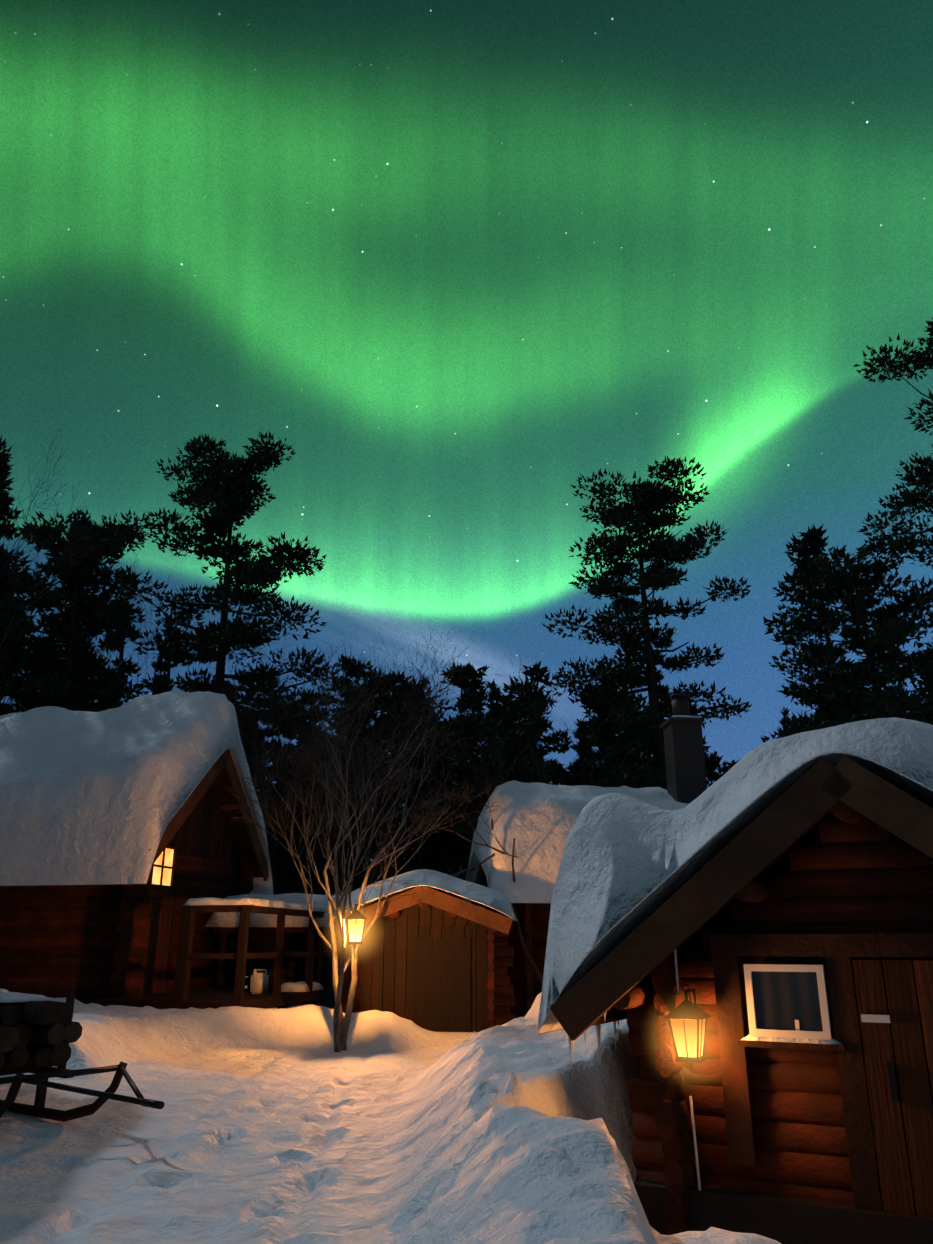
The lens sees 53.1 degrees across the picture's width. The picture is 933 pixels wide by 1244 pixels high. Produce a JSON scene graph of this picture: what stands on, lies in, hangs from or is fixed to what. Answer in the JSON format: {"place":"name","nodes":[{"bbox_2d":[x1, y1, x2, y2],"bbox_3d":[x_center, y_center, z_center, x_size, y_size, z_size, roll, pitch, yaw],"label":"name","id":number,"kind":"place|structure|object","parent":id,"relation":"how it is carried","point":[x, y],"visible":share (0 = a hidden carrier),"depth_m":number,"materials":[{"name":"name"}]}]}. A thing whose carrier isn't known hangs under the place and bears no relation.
{"place":"outdoors","nodes":[
{"label":"outdoors","id":0,"kind":"place"},
{"bbox_2d":[205,893,344,926],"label":"snow","id":1,"kind":"structure","parent":0,"point":[223,919],"depth_m":15.46,"materials":[{"name":"white snow"}]},
{"bbox_2d":[0,976,780,1243],"bbox_3d":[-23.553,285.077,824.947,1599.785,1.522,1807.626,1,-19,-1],"label":"ground","id":2,"kind":"structure","parent":0,"point":[275,1125],"depth_m":5.39,"materials":[{"name":"white snow"}]},
{"bbox_2d":[0,433,35,715],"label":"spruce","id":3,"kind":"object","parent":2,"relation":"on","point":[7,501],"visible":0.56,"depth_m":21.48,"materials":[{"name":"green plant"}]},
{"bbox_2d":[10,508,118,712],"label":"pine tree","id":4,"kind":"object","parent":2,"relation":"on","point":[92,657],"visible":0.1,"depth_m":23.36,"materials":[{"name":"green plant"}]},
{"bbox_2d":[0,425,129,714],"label":"birch","id":5,"kind":"object","parent":2,"relation":"on","point":[11,620],"visible":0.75,"depth_m":19.93,"materials":[{"name":"brown"}]},
{"bbox_2d":[0,510,149,711],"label":"pine","id":6,"kind":"object","parent":2,"relation":"on","point":[102,613],"visible":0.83,"depth_m":21.14,"materials":[{"name":"green plant"}]},
{"bbox_2d":[0,985,164,1121],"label":"sled","id":7,"kind":"object","parent":2,"relation":"on","point":[37,1038],"visible":1,"depth_m":6.57,"materials":[{"name":"brown wood"}]},
{"bbox_2d":[0,750,268,1004],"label":"cabin","id":8,"kind":"object","parent":2,"relation":"on","point":[90,942],"visible":0.44,"depth_m":13.71,"materials":[{"name":"brown wood"}]},
{"bbox_2d":[0,690,272,894],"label":"snow","id":9,"kind":"structure","parent":8,"relation":"on","point":[93,798],"depth_m":14.12,"materials":[{"name":"white snow"}]},
{"bbox_2d":[100,845,329,1009],"bbox_3d":[-5.501,4.688,13.539,7.572,2.910,4.882,8,-21,-23],"label":"porch","id":10,"kind":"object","parent":8,"relation":"attached to","point":[154,984],"depth_m":13.51,"materials":[{"name":"brown wood"}]},
{"bbox_2d":[250,969,268,993],"bbox_3d":[-3.068,5.331,13.838,0.255,0.342,0.144,3,-19,-8],"label":"jerry can","id":11,"kind":"object","parent":8,"relation":"on","point":[259,983],"visible":1,"depth_m":13.77,"materials":[{"name":"white metal"}]},
{"bbox_2d":[0,715,842,1044],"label":"snow caps","id":12,"kind":"object","parent":8,"relation":"on","point":[24,997],"visible":0.75,"depth_m":12.57,"materials":[{"name":"white snow"}]},
{"bbox_2d":[35,536,355,769],"bbox_3d":[-7.739,3.861,23.237,7.238,10.424,7.325,-16,-25,38],"label":"tall birch","id":13,"kind":"object","parent":2,"relation":"on","point":[192,646],"visible":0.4,"depth_m":22.91,"materials":[{"name":"brown"}]},
{"bbox_2d":[106,431,350,765],"bbox_3d":[-6.405,1.860,24.341,5.486,15.094,6.771,18,-26,-42],"label":"pine","id":14,"kind":"object","parent":2,"relation":"on","point":[232,497],"visible":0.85,"depth_m":24.87,"materials":[{"name":"green plant"}]},
{"bbox_2d":[168,661,342,894],"bbox_3d":[-4.917,4.614,20.878,4.184,7.471,5.066,1,-19,-1],"label":"birch","id":15,"kind":"object","parent":2,"relation":"on","point":[251,742],"visible":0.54,"depth_m":21.49,"materials":[{"name":"brown"}]},
{"bbox_2d":[212,927,341,1008],"bbox_3d":[-3.116,6.158,15.918,2.000,1.780,1.700,-3,-19,8],"label":"shelter","id":16,"kind":"object","parent":2,"relation":"on","point":[263,939],"visible":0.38,"depth_m":15.91,"materials":[{"name":"wood"},{"name":"snow"}]},
{"bbox_2d":[242,619,473,890],"bbox_3d":[-2.527,3.994,21.539,5.543,9.060,5.237,1,-19,-1],"label":"birch","id":17,"kind":"object","parent":2,"relation":"on","point":[370,880],"visible":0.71,"depth_m":21.73,"materials":[{"name":"brown"}]},
{"bbox_2d":[222,643,500,1051],"bbox_3d":[-1.256,2.841,12.105,3.178,5.010,4.462,10,-21,-27],"label":"birch","id":18,"kind":"object","parent":2,"relation":"on","point":[341,1022],"visible":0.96,"depth_m":11.94,"materials":[{"name":"brown plant"}]},
{"bbox_2d":[323,903,383,961],"bbox_3d":[-1.322,3.689,11.085,0.960,0.960,0.960,1,-19,-1],"label":"light glow","id":19,"kind":"object","parent":18,"relation":"on","point":[363,933],"visible":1,"depth_m":11.47,"materials":[{"name":"yellow"}]},
{"bbox_2d":[345,900,367,948],"bbox_3d":[-1.323,3.612,11.149,0.305,0.549,0.377,1,-19,-1],"label":"lantern","id":20,"kind":"object","parent":18,"relation":"on","point":[356,914],"depth_m":11.03,"materials":[{"name":"black metal"}]},
{"bbox_2d":[348,920,363,941],"bbox_3d":[-1.322,3.670,11.091,0.228,0.248,0.228,1,-19,-1],"label":"lantern glass","id":21,"kind":"object","parent":20,"relation":"in","point":[357,924],"depth_m":11.02,"materials":[{"name":"yellow glass"}]},
{"bbox_2d":[311,643,497,878],"bbox_3d":[-1.957,4.718,21.931,3.626,7.947,6.906,7,-20,-20],"label":"birch","id":22,"kind":"object","parent":2,"relation":"on","point":[409,730],"visible":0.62,"depth_m":21.39,"materials":[{"name":"brown plant"}]},
{"bbox_2d":[334,886,515,1031],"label":"shed","id":23,"kind":"structure","parent":2,"relation":"on","point":[427,901],"depth_m":12.35,"materials":[{"name":"brown wood"}]},
{"bbox_2d":[359,926,487,1031],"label":"shed wall","id":24,"kind":"structure","parent":23,"relation":"attached to","point":[435,991],"depth_m":12.27,"materials":[{"name":"brown wood"}]},
{"bbox_2d":[333,869,517,920],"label":"snow","id":25,"kind":"structure","parent":23,"relation":"on","point":[447,884],"depth_m":12.44,"materials":[{"name":"white snow"}]},
{"bbox_2d":[367,771,542,984],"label":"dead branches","id":26,"kind":"object","parent":2,"relation":"on","point":[533,964],"visible":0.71,"depth_m":12.72,"materials":[{"name":"brown"}]},
{"bbox_2d":[0,523,932,967],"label":"forest","id":27,"kind":"object","parent":2,"relation":"on","point":[442,851],"visible":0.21,"depth_m":30.10,"materials":[{"name":"green plant"}]},
{"bbox_2d":[471,865,550,1017],"bbox_3d":[3.775,5.075,14.741,7.045,2.791,3.900,2,-19,-5],"label":"cabin","id":28,"kind":"object","parent":2,"relation":"on","point":[533,918],"visible":0.17,"depth_m":12.95,"materials":[{"name":"brown wood"}]},
{"bbox_2d":[462,780,689,907],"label":"snow","id":29,"kind":"structure","parent":28,"relation":"on","point":[541,818],"depth_m":13.31,"materials":[{"name":"white snow"}]},
{"bbox_2d":[447,729,584,813],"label":"bare tree","id":30,"kind":"object","parent":2,"relation":"on","point":[509,769],"visible":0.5,"depth_m":25.67,"materials":[{"name":"brown"}]},
{"bbox_2d":[436,654,668,845],"bbox_3d":[2.010,4.673,21.855,5.746,7.986,4.086,1,-19,-1],"label":"birch","id":31,"kind":"object","parent":2,"relation":"on","point":[500,765],"visible":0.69,"depth_m":22.26,"materials":[{"name":"brown"}]},
{"bbox_2d":[541,455,751,789],"bbox_3d":[4.931,2.371,24.639,5.108,14.323,5.223,15,-24,-38],"label":"pine","id":32,"kind":"object","parent":2,"relation":"on","point":[651,500],"visible":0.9,"depth_m":24.92,"materials":[{"name":"green plant"}]},
{"bbox_2d":[550,755,932,1234],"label":"cabin","id":33,"kind":"object","parent":2,"relation":"on","point":[823,845],"visible":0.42,"depth_m":4.84,"materials":[{"name":"brown wood"}]},
{"bbox_2d":[27,885,618,1055],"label":"eaves icicles","id":34,"kind":"object","parent":33,"relation":"hanging from","point":[598,1030],"visible":0.1,"depth_m":5.40,"materials":[{"name":"white"}]},
{"bbox_2d":[568,1013,605,1068],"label":"icicles","id":35,"kind":"object","parent":33,"relation":"hanging from","point":[571,1043],"visible":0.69,"depth_m":4.94,"materials":[{"name":"white"}]},
{"bbox_2d":[644,999,721,1092],"bbox_3d":[1.154,2.167,4.836,0.600,0.600,0.600,1,-19,-1],"label":"light glow","id":36,"kind":"object","parent":33,"relation":"on","point":[684,1067],"visible":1,"depth_m":5.00,"materials":[{"name":"orange"}]},
{"bbox_2d":[660,693,706,802],"bbox_3d":[3.459,2.461,14.705,0.560,2.680,0.560,2,-19,-5],"label":"chimney","id":37,"kind":"object","parent":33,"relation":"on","point":[685,762],"visible":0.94,"depth_m":14.64,"materials":[{"name":"black"}]},
{"bbox_2d":[664,984,710,1068],"bbox_3d":[1.170,2.111,4.887,0.200,0.406,0.267,-10,-21,27],"label":"lantern frame","id":38,"kind":"object","parent":33,"relation":"attached to","point":[686,1008],"depth_m":4.82,"materials":[{"name":"black metal"}]},
{"bbox_2d":[670,1019,704,1057],"bbox_3d":[1.154,2.152,4.841,0.150,0.183,0.150,-10,-21,27],"label":"lantern glass","id":39,"kind":"object","parent":38,"relation":"in","point":[677,1025],"depth_m":4.79,"materials":[{"name":"yellow glass"}]},
{"bbox_2d":[537,717,932,1034],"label":"snow","id":40,"kind":"structure","parent":33,"relation":"on","point":[629,865],"depth_m":5.06,"materials":[{"name":"white snow"}]},
{"bbox_2d":[633,934,932,1243],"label":"cabin trim","id":41,"kind":"structure","parent":33,"relation":"attached to","point":[787,1001],"depth_m":4.60,"materials":[{"name":"brown wood"}]},
{"bbox_2d":[760,506,932,742],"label":"pine","id":42,"kind":"object","parent":2,"relation":"on","point":[856,605],"visible":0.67,"depth_m":23.03,"materials":[{"name":"green plant"}]},
{"bbox_2d":[852,317,932,712],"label":"pine","id":43,"kind":"object","parent":2,"relation":"on","point":[924,475],"visible":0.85,"depth_m":24.45,"materials":[{"name":"green plant"}]},
{"bbox_2d":[0,0,932,895],"label":"sky","id":44,"kind":"structure","parent":0,"point":[470,260],"materials":[{"name":"green"}]}
]}

